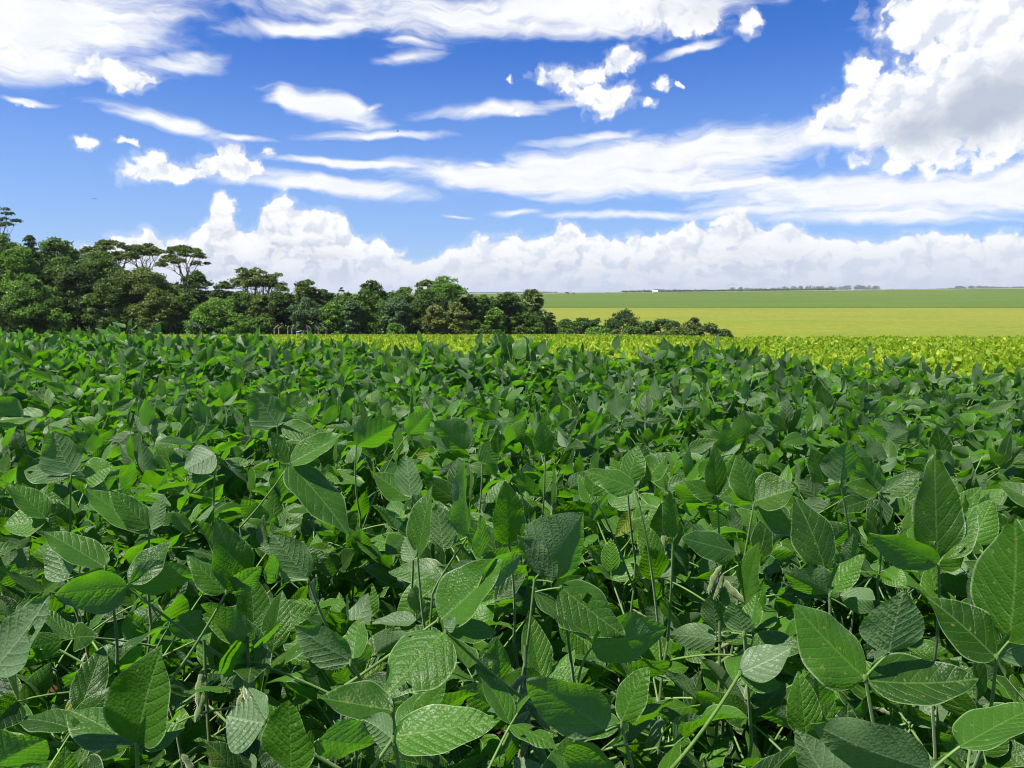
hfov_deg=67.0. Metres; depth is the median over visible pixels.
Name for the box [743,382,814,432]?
soybean plant
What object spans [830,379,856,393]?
soybean plant
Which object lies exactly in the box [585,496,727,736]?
soybean plant
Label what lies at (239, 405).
soybean plant
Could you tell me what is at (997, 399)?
soybean plant
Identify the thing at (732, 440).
soybean plant
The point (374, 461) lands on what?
soybean plant
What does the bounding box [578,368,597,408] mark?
soybean plant
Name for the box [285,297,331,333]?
broadleaf tree
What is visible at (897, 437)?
soybean plant
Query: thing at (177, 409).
soybean plant
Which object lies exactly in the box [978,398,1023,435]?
soybean plant
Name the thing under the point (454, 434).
soybean plant
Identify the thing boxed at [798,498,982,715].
soybean plant
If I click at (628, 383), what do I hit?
soybean plant
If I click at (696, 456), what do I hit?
soybean plant
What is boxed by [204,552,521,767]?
soybean plant
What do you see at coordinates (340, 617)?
soybean plant
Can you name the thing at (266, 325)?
shrub
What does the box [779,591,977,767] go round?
soybean plant
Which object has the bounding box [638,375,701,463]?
soybean plant
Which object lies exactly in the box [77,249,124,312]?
broadleaf tree
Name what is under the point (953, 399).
soybean plant
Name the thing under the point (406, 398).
soybean plant
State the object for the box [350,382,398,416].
soybean plant
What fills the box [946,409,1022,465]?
soybean plant
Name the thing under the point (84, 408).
soybean plant
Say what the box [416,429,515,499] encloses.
soybean plant
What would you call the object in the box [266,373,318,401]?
soybean plant
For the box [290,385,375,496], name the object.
soybean plant
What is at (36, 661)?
soybean plant
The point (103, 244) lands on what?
umbrella tree
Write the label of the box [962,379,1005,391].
soybean plant
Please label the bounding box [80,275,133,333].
broadleaf tree
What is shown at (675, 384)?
soybean plant
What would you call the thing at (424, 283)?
broadleaf tree
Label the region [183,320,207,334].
shrub
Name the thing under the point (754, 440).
soybean plant
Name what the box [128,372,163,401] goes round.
soybean plant
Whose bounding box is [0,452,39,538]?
soybean plant
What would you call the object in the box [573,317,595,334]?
broadleaf tree
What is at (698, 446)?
soybean plant
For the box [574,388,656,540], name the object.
soybean plant
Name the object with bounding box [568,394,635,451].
soybean plant
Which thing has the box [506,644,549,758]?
soybean plant
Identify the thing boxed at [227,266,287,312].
feathery tree
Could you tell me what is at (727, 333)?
shrub
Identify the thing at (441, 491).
soybean plant
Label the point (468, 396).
soybean plant
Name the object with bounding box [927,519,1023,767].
soybean plant
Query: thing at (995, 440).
soybean plant
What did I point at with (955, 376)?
soybean plant
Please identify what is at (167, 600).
soybean plant
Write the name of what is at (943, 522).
soybean plant
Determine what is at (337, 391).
soybean plant
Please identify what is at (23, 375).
soybean plant
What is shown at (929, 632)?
soybean plant
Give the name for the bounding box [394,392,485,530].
soybean plant
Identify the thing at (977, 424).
soybean plant
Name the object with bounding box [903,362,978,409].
soybean plant
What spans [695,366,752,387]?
soybean plant
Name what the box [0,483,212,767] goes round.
soybean plant
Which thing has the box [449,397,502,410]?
soybean plant
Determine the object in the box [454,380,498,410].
soybean plant
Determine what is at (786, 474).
soybean plant
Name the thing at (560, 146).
sky
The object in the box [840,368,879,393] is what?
soybean plant
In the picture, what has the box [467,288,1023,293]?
hilltop pasture
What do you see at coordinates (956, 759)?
soybean plant
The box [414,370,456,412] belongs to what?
soybean plant
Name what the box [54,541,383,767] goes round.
soybean plant
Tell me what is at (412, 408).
soybean plant
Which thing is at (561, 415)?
soybean plant
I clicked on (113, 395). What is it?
soybean plant
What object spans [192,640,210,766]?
soybean plant
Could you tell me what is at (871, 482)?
soybean plant
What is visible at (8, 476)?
soybean plant
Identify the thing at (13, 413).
soybean plant
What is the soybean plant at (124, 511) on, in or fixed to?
on the ground
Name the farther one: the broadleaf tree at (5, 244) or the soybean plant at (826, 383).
the broadleaf tree at (5, 244)
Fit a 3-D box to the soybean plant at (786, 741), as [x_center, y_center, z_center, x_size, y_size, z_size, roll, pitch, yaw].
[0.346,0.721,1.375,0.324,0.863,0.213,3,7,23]
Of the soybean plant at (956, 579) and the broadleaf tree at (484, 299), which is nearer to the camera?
the soybean plant at (956, 579)
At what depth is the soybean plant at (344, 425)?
2.98 m
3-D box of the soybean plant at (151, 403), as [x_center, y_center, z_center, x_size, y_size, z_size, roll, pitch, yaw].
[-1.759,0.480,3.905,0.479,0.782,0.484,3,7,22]
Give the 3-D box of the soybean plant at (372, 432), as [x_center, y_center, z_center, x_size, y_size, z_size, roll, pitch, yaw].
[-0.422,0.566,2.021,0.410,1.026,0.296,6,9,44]
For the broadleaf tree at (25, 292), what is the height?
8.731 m
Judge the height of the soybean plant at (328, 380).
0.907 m
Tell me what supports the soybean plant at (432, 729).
on the ground
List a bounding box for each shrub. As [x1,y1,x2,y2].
[0,298,43,331]
[43,308,74,333]
[183,297,234,334]
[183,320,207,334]
[213,312,254,334]
[245,313,278,334]
[386,322,404,334]
[462,319,489,333]
[520,321,545,333]
[556,326,576,333]
[584,325,609,334]
[608,329,627,334]
[623,326,646,334]
[660,326,697,335]
[722,329,733,336]
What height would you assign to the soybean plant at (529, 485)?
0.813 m
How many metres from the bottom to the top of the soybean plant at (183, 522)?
0.863 m
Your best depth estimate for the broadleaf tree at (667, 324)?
148.85 m
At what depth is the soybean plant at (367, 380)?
4.95 m
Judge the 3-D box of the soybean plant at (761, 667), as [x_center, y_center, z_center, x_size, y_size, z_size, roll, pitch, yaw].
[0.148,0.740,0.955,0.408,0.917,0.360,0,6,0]
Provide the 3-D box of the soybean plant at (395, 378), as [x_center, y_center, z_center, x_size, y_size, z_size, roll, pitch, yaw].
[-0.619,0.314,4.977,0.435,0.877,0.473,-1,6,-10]
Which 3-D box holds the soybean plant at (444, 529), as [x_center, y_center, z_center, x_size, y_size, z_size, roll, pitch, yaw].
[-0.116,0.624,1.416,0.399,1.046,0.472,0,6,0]
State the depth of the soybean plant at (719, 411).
3.96 m
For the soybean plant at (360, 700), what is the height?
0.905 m
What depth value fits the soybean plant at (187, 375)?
5.19 m
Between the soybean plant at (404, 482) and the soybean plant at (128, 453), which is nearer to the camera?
the soybean plant at (404, 482)
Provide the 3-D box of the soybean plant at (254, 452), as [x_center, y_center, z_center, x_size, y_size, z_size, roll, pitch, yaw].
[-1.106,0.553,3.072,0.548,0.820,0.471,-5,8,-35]
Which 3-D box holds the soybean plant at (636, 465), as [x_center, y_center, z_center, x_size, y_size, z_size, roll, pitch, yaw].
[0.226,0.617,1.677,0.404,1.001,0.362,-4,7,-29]
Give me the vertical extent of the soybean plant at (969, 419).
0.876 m
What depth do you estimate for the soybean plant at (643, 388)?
4.75 m
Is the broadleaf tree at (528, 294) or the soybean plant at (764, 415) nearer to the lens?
the soybean plant at (764, 415)
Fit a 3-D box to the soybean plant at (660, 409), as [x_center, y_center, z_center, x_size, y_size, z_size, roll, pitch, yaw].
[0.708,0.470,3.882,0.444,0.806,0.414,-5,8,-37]
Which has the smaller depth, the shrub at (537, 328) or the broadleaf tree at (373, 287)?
the broadleaf tree at (373, 287)
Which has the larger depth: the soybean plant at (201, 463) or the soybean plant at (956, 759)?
the soybean plant at (201, 463)
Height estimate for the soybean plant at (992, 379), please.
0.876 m
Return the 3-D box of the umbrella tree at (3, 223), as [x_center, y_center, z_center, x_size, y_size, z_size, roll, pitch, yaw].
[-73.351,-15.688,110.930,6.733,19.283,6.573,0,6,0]
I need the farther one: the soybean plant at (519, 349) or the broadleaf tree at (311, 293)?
the broadleaf tree at (311, 293)
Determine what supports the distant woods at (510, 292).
on the hill
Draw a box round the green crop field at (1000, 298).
[290,289,1023,307]
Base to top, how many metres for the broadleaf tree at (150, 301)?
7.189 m
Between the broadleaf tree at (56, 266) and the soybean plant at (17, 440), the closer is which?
the soybean plant at (17, 440)
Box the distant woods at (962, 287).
[948,285,1023,288]
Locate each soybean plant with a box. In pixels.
[0,360,46,399]
[0,364,35,383]
[0,370,36,448]
[0,375,43,433]
[0,388,81,445]
[0,397,84,699]
[0,416,69,458]
[0,426,40,493]
[0,431,144,739]
[0,440,128,562]
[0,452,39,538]
[0,454,147,751]
[0,467,42,682]
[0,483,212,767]
[0,530,230,767]
[0,542,84,703]
[0,569,168,735]
[0,593,49,767]
[0,647,132,767]
[1,622,210,767]
[3,398,135,465]
[8,432,49,543]
[25,481,197,717]
[27,381,66,407]
[28,370,127,419]
[28,395,89,450]
[28,487,295,763]
[43,382,135,425]
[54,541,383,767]
[54,580,270,764]
[59,364,100,395]
[59,433,142,558]
[62,361,147,418]
[62,385,138,432]
[66,645,184,767]
[69,420,133,551]
[72,369,124,399]
[73,470,238,734]
[78,518,313,767]
[95,317,149,349]
[107,398,228,489]
[107,417,198,651]
[109,380,190,420]
[121,388,150,417]
[123,401,164,424]
[126,386,220,464]
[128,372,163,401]
[134,445,282,734]
[138,424,249,662]
[142,397,228,445]
[145,487,282,731]
[156,372,213,392]
[163,374,214,401]
[166,384,209,407]
[167,461,286,657]
[168,383,219,406]
[171,372,246,427]
[173,459,286,566]
[178,420,273,493]
[182,432,348,703]
[183,400,246,428]
[184,382,234,407]
[192,396,283,470]
[192,532,421,767]
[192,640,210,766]
[194,385,264,406]
[198,700,373,767]
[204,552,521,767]
[207,369,258,388]
[217,490,395,729]
[222,407,289,469]
[225,390,249,409]
[226,663,559,767]
[230,637,256,710]
[234,379,312,470]
[236,376,266,407]
[248,392,316,590]
[251,371,299,384]
[258,371,299,390]
[263,391,327,468]
[264,386,320,452]
[265,394,353,503]
[265,577,422,767]
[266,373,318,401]
[266,616,449,767]
[267,426,373,601]
[268,362,321,388]
[288,409,431,671]
[288,439,393,604]
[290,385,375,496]
[290,392,325,422]
[294,619,574,767]
[297,373,351,408]
[305,359,360,410]
[308,680,485,767]
[314,386,353,421]
[319,401,367,417]
[324,416,416,587]
[331,486,513,767]
[333,368,369,383]
[335,399,405,530]
[337,427,432,603]
[338,454,531,767]
[340,460,556,767]
[344,376,389,411]
[349,501,524,746]
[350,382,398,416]
[351,382,404,409]
[354,397,409,501]
[361,395,431,526]
[362,363,412,390]
[362,704,499,767]
[380,367,441,400]
[380,380,421,406]
[384,506,584,767]
[384,617,543,766]
[385,458,507,635]
[386,386,433,410]
[392,402,470,447]
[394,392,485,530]
[396,375,461,413]
[401,419,487,502]
[404,390,487,451]
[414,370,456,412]
[416,419,525,476]
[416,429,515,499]
[419,419,560,638]
[438,378,491,413]
[441,481,619,762]
[448,512,615,767]
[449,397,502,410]
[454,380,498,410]
[458,457,593,636]
[463,580,749,767]
[472,397,537,483]
[473,371,528,423]
[483,386,523,395]
[487,421,575,619]
[488,376,543,412]
[490,410,541,499]
[490,421,624,700]
[496,329,530,361]
[497,393,568,433]
[501,409,601,637]
[502,698,548,763]
[503,491,604,731]
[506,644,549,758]
[514,644,794,767]
[519,474,706,761]
[522,411,573,497]
[523,390,547,412]
[524,384,543,404]
[526,667,732,767]
[532,468,798,767]
[534,393,581,410]
[534,414,622,538]
[543,370,617,421]
[543,446,705,767]
[549,401,615,452]
[551,443,650,612]
[563,382,610,415]
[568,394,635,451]
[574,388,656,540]
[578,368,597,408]
[578,446,728,667]
[583,389,696,569]
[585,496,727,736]
[593,437,717,604]
[596,374,639,395]
[596,383,660,426]
[603,373,642,410]
[606,503,809,767]
[608,409,694,462]
[612,565,794,767]
[617,359,651,385]
[617,375,649,394]
[619,443,827,767]
[620,372,680,406]
[627,449,770,612]
[634,399,684,463]
[637,454,806,755]
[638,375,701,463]
[652,360,702,405]
[652,388,714,450]
[652,530,853,767]
[653,414,763,569]
[657,399,723,452]
[678,381,724,420]
[679,360,727,396]
[680,367,745,444]
[685,369,722,387]
[694,491,853,739]
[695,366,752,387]
[697,411,790,541]
[698,497,864,757]
[703,464,849,655]
[709,409,783,459]
[712,378,803,461]
[721,362,786,397]
[723,595,850,767]
[732,382,775,410]
[733,400,808,461]
[739,373,779,391]
[742,398,773,410]
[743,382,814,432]
[745,399,839,580]
[754,435,817,607]
[757,361,799,405]
[766,440,948,751]
[774,366,836,399]
[775,455,980,767]
[776,377,821,390]
[777,462,883,617]
[777,649,979,767]
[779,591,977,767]
[789,392,844,447]
[792,390,814,399]
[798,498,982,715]
[801,407,868,519]
[802,386,893,446]
[804,356,870,385]
[809,702,1023,767]
[812,378,869,425]
[818,376,887,408]
[820,408,920,465]
[826,444,981,715]
[828,438,961,631]
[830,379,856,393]
[839,383,914,442]
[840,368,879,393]
[854,426,960,584]
[858,409,951,534]
[862,454,1023,767]
[864,389,913,412]
[868,376,925,417]
[872,360,927,395]
[891,412,925,426]
[897,466,1023,672]
[900,373,959,388]
[902,398,989,429]
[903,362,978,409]
[904,498,1023,752]
[906,390,988,424]
[907,391,973,427]
[910,355,959,419]
[915,492,1021,704]
[916,400,1015,445]
[917,426,1023,597]
[919,435,1023,598]
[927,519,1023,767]
[928,652,1023,745]
[930,373,1004,411]
[940,698,1023,767]
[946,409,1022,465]
[953,362,1008,385]
[955,421,1008,479]
[956,391,1020,414]
[961,428,1023,496]
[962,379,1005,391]
[966,367,1023,413]
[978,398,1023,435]
[983,428,1014,441]
[990,394,1020,421]
[998,482,1023,668]
[1001,373,1023,418]
[1007,365,1021,377]
[1011,449,1023,467]
[1019,387,1023,396]
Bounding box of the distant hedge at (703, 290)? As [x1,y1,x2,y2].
[622,288,834,292]
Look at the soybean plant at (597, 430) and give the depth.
2.93 m
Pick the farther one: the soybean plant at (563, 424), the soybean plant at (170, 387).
the soybean plant at (170, 387)
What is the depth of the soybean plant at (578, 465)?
2.56 m
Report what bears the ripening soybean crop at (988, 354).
on the ground
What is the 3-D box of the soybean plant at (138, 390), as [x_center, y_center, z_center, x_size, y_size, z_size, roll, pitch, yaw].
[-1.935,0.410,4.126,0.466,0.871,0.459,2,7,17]
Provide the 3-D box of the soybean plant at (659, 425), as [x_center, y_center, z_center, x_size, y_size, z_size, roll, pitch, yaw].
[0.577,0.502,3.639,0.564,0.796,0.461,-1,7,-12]
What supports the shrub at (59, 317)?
on the ground
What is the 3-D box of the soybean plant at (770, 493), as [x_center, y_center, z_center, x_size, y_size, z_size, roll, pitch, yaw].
[0.420,0.631,1.502,0.433,1.013,0.336,-5,8,-36]
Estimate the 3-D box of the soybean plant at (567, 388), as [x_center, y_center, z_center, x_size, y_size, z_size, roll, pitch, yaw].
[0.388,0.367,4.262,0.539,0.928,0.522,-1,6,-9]
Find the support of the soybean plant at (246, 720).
on the ground
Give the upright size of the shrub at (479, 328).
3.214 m
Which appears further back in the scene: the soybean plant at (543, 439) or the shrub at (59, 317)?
the shrub at (59, 317)
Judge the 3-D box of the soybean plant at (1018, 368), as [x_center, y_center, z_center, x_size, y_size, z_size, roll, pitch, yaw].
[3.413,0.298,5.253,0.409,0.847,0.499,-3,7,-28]
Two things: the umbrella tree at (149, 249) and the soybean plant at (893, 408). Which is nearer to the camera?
the soybean plant at (893, 408)
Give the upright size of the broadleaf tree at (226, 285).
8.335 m
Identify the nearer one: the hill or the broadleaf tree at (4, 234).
the broadleaf tree at (4, 234)
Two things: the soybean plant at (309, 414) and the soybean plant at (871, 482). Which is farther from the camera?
the soybean plant at (309, 414)
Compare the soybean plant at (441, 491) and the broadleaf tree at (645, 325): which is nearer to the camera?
the soybean plant at (441, 491)
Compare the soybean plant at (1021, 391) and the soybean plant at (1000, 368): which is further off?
the soybean plant at (1000, 368)
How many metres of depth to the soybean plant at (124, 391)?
4.49 m
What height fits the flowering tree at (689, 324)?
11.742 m
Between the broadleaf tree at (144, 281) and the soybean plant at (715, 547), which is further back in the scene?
the broadleaf tree at (144, 281)
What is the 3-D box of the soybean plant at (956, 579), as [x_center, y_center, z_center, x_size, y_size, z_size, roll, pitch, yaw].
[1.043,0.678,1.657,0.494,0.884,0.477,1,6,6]
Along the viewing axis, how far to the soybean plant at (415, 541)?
1.19 m
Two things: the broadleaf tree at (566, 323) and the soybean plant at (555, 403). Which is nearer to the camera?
the soybean plant at (555, 403)
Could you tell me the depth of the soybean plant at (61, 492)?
2.35 m
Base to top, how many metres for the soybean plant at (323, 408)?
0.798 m
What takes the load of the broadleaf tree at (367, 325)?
on the ground
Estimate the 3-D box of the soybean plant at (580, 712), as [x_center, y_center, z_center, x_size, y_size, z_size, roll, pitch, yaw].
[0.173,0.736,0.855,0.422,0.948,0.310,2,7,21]
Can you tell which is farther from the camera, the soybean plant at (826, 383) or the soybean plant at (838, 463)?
the soybean plant at (826, 383)
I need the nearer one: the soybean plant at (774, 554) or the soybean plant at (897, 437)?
the soybean plant at (774, 554)
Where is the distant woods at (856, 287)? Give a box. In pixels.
[730,285,879,289]
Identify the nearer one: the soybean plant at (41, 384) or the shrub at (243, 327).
the soybean plant at (41, 384)
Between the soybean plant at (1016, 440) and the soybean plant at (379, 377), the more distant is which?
the soybean plant at (379, 377)
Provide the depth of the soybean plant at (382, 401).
3.87 m
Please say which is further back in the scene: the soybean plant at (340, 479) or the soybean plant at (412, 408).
the soybean plant at (412, 408)
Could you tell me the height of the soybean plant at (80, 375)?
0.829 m
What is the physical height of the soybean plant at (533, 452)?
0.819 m
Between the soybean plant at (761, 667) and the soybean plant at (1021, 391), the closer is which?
the soybean plant at (761, 667)
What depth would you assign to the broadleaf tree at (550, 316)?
127.22 m
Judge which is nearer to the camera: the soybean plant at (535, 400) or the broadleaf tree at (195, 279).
the soybean plant at (535, 400)
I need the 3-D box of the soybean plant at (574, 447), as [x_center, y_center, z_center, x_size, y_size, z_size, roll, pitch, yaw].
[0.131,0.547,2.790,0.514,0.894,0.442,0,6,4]
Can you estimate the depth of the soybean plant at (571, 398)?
4.45 m
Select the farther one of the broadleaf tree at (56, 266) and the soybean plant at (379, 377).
the broadleaf tree at (56, 266)
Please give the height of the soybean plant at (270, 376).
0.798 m
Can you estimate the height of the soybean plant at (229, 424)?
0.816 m
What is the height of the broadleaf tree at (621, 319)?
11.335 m
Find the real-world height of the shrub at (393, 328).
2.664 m
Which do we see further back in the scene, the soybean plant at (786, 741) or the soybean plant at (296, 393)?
the soybean plant at (296, 393)
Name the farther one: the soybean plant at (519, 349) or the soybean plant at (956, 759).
the soybean plant at (519, 349)
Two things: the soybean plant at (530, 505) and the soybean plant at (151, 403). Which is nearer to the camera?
the soybean plant at (530, 505)
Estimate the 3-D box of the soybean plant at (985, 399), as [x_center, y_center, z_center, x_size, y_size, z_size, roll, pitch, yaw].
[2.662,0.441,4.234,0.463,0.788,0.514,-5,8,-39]
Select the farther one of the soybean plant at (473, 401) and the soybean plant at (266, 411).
the soybean plant at (473, 401)
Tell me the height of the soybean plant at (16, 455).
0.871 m
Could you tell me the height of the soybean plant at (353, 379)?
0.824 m
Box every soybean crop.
[0,323,1023,463]
[34,333,1023,393]
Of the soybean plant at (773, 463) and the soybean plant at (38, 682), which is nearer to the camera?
the soybean plant at (38, 682)
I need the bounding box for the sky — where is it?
[0,0,1023,292]
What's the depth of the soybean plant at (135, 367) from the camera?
4.59 m
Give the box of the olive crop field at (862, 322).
[541,308,1023,337]
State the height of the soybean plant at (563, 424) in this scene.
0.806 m
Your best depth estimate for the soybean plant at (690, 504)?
2.08 m
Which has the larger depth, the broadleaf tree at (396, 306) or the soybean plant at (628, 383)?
the broadleaf tree at (396, 306)
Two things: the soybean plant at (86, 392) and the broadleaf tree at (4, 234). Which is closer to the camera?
the soybean plant at (86, 392)
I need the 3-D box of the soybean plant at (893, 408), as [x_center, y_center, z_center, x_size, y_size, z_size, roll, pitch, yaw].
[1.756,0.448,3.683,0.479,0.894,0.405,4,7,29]
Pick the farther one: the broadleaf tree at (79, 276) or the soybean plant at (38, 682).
the broadleaf tree at (79, 276)
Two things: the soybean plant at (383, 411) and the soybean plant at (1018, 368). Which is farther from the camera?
the soybean plant at (1018, 368)
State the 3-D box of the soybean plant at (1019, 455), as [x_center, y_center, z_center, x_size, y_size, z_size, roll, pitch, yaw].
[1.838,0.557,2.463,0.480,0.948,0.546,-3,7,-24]
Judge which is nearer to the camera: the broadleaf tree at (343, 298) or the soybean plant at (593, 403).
the soybean plant at (593, 403)
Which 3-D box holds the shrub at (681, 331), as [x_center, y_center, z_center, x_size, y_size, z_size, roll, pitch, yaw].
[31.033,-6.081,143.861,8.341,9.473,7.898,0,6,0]
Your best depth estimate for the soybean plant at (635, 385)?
4.99 m
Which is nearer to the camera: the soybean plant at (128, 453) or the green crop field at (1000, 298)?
the soybean plant at (128, 453)
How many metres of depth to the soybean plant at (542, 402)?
4.86 m
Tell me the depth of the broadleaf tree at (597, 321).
154.95 m
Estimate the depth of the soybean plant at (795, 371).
5.28 m
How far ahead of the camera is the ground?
2.44 m
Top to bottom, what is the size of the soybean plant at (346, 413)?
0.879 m
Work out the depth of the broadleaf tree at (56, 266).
103.34 m
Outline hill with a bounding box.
[252,292,659,293]
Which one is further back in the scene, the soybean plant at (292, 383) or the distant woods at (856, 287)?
the distant woods at (856, 287)
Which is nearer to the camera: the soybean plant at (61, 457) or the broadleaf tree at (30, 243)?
the soybean plant at (61, 457)
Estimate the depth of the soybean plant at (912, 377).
4.92 m
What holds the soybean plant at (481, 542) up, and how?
on the ground
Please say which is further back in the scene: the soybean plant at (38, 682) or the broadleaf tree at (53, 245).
the broadleaf tree at (53, 245)
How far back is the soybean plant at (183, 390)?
4.20 m
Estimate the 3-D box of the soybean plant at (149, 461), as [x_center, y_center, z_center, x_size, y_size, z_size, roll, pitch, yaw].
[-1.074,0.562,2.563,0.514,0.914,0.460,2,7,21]
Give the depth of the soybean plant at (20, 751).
0.67 m
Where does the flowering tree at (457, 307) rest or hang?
on the ground
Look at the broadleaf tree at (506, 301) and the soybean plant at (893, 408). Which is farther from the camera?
the broadleaf tree at (506, 301)
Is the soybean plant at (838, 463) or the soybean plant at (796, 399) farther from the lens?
the soybean plant at (796, 399)
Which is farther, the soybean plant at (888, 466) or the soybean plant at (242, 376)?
the soybean plant at (242, 376)
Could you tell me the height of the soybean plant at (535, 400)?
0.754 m
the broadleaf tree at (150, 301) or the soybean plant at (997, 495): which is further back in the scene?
the broadleaf tree at (150, 301)
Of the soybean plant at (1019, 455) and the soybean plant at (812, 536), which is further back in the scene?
the soybean plant at (1019, 455)
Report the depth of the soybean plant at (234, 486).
2.44 m
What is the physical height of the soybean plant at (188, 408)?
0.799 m
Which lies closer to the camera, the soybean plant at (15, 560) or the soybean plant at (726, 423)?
the soybean plant at (15, 560)
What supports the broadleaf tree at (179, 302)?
on the ground
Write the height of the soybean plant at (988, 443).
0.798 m
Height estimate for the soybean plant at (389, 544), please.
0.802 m
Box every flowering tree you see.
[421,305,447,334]
[445,301,471,334]
[682,321,698,334]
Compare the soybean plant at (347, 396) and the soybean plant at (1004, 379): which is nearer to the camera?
the soybean plant at (347, 396)
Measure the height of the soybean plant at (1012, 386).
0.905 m
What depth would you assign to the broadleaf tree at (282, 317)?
103.94 m
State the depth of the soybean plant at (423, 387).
4.77 m
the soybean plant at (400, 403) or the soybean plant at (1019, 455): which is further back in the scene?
the soybean plant at (400, 403)
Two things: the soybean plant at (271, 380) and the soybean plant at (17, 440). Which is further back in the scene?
the soybean plant at (271, 380)
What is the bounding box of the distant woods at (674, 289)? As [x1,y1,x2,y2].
[621,289,729,291]
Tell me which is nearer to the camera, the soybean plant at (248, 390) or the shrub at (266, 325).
the soybean plant at (248, 390)
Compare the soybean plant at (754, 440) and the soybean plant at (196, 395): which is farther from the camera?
the soybean plant at (196, 395)
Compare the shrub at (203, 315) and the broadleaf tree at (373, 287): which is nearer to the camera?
the shrub at (203, 315)
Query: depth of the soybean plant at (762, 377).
4.87 m
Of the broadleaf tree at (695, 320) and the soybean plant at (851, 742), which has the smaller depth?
the soybean plant at (851, 742)
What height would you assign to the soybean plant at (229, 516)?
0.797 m
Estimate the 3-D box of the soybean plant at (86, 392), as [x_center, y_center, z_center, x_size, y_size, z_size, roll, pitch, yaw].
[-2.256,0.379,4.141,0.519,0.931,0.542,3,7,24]
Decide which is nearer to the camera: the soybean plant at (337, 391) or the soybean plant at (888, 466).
the soybean plant at (888, 466)
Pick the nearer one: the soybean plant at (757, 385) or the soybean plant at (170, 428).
the soybean plant at (170, 428)
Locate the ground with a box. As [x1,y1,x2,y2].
[17,289,1023,767]
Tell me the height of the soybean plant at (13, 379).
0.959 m
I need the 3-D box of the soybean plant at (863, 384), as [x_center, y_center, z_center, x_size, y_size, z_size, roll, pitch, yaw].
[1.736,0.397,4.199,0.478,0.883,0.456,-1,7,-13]
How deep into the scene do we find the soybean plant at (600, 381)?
4.60 m
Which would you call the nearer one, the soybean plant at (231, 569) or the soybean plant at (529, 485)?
the soybean plant at (231, 569)
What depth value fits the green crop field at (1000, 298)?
927.80 m
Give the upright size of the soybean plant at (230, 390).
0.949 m
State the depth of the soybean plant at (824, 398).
3.55 m
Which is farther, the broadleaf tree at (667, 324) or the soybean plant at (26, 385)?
the broadleaf tree at (667, 324)
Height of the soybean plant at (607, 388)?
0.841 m
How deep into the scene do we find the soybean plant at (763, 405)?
4.16 m
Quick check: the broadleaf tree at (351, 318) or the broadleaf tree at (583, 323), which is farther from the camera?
the broadleaf tree at (583, 323)
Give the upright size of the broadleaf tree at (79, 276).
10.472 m
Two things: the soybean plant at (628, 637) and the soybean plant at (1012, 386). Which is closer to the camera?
the soybean plant at (628, 637)
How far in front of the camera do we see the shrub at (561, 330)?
140.91 m
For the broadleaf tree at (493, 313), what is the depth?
111.05 m
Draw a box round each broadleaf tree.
[0,231,36,280]
[0,234,36,330]
[0,246,42,331]
[1,274,63,334]
[22,235,44,320]
[34,256,86,313]
[36,236,79,286]
[52,264,104,328]
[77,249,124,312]
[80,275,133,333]
[93,265,179,328]
[133,287,180,333]
[162,291,197,334]
[173,269,214,313]
[210,281,234,317]
[225,291,257,325]
[243,294,280,333]
[268,284,296,334]
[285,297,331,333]
[292,279,320,319]
[316,289,334,316]
[317,298,345,334]
[337,292,353,331]
[341,299,361,334]
[344,289,389,334]
[358,279,388,333]
[375,297,414,334]
[391,286,424,319]
[406,290,451,334]
[412,279,433,312]
[427,275,468,326]
[460,294,479,319]
[470,294,498,332]
[484,307,507,334]
[492,292,523,333]
[503,301,542,333]
[520,289,545,334]
[546,312,557,333]
[556,318,578,333]
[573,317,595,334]
[593,318,602,328]
[602,308,639,332]
[637,320,658,335]
[646,319,682,334]
[689,317,702,335]
[696,322,723,336]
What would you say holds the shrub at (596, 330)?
on the ground
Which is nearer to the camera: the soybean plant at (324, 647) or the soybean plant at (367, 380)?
the soybean plant at (324, 647)
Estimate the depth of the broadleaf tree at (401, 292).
107.48 m
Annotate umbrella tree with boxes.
[0,207,23,326]
[78,239,140,306]
[116,243,166,269]
[154,245,210,318]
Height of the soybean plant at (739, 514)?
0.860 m
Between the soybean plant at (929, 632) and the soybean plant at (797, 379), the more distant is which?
the soybean plant at (797, 379)
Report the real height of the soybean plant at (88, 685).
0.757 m
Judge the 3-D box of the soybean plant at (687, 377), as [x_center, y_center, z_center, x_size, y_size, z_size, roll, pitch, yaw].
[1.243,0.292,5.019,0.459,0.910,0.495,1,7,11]
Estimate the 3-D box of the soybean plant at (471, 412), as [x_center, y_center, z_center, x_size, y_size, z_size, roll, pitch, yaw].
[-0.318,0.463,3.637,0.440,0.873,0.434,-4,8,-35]
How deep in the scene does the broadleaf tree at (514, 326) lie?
117.13 m
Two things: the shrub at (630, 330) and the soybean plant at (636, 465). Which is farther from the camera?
the shrub at (630, 330)
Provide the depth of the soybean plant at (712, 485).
1.49 m
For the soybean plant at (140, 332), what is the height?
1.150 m
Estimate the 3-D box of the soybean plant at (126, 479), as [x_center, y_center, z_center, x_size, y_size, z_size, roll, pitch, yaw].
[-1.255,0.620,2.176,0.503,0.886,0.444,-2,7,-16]
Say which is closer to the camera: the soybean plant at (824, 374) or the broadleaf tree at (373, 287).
the soybean plant at (824, 374)
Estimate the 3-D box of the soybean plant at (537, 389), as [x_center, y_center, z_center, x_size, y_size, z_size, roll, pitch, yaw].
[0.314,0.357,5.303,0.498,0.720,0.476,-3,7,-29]
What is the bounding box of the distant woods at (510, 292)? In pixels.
[469,291,557,292]
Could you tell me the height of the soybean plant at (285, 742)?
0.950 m
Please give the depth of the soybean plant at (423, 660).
0.91 m

